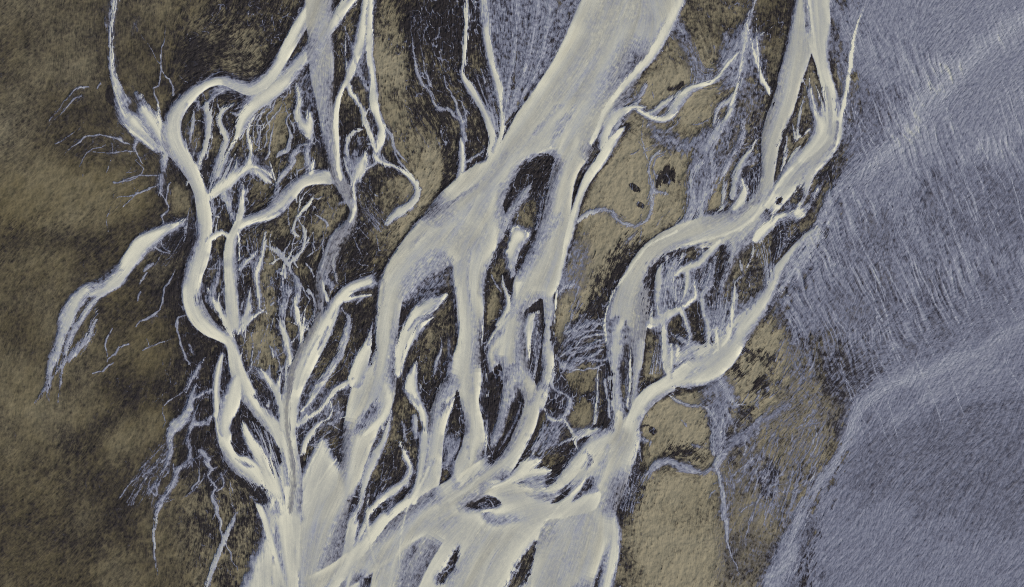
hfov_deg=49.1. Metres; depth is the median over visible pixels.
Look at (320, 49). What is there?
river branch
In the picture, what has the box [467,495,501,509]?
river island
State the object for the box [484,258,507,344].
river island
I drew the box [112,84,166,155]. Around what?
river branch
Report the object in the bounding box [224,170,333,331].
river branch
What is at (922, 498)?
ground
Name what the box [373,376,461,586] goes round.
river branch
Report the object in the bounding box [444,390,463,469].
river island
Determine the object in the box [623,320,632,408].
river island
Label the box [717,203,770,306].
river branch
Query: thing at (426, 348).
river island
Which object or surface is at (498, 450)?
river island
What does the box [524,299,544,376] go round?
river island
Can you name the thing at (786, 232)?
river island
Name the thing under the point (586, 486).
river island
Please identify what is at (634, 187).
mud pool
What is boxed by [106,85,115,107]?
mud pool
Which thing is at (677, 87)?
mud pool
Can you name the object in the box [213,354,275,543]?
river branch
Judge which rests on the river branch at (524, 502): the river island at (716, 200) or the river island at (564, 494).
the river island at (564, 494)
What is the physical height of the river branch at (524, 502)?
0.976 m
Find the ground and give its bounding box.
[0,0,1023,586]
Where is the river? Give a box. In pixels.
[299,0,680,586]
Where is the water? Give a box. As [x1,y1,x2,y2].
[34,0,1023,586]
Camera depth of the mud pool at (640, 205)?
479.30 m
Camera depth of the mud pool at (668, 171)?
479.37 m
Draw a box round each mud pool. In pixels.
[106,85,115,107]
[629,183,640,191]
[637,202,644,208]
[648,426,656,434]
[661,160,675,185]
[668,80,684,91]
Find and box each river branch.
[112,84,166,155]
[161,5,306,493]
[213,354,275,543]
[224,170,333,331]
[272,275,374,586]
[299,133,593,586]
[302,440,343,522]
[305,0,357,326]
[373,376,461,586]
[459,0,505,159]
[481,425,615,524]
[531,0,811,586]
[564,103,678,245]
[623,228,817,432]
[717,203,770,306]
[752,174,826,243]
[763,0,843,212]
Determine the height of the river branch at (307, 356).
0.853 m
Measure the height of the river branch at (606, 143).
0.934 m
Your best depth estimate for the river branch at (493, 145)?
479.94 m
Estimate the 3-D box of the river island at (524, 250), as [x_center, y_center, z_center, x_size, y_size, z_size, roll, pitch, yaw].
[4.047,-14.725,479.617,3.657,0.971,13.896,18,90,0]
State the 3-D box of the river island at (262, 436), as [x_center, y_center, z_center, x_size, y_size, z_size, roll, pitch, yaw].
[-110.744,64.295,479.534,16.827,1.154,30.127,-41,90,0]
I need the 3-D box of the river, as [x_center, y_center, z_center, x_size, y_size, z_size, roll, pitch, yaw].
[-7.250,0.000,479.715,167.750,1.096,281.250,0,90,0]
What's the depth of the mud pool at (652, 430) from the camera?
479.23 m
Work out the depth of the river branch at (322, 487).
480.00 m
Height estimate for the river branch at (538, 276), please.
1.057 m
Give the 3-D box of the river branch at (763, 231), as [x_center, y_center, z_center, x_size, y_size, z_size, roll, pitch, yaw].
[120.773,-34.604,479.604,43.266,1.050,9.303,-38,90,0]
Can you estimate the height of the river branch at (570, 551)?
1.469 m
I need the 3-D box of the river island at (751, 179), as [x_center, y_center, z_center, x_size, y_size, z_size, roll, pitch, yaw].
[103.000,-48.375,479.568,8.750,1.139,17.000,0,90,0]
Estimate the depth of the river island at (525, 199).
479.47 m
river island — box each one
[231,406,281,466]
[400,310,456,414]
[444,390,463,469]
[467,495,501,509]
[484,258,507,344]
[486,363,503,439]
[487,390,524,464]
[503,154,554,234]
[515,245,528,274]
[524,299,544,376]
[551,488,570,503]
[572,476,594,502]
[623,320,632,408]
[708,192,721,209]
[742,161,762,199]
[770,216,801,263]
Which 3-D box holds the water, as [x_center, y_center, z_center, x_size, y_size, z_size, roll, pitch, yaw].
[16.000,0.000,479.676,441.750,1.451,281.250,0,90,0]
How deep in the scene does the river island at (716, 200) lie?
479.43 m
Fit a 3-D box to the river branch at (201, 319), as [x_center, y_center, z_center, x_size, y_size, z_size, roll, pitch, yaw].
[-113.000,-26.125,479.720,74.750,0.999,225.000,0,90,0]
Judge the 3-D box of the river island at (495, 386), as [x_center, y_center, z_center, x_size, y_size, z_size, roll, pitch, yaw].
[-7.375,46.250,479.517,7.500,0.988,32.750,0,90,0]
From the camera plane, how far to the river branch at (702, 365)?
479.99 m
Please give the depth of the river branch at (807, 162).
480.00 m

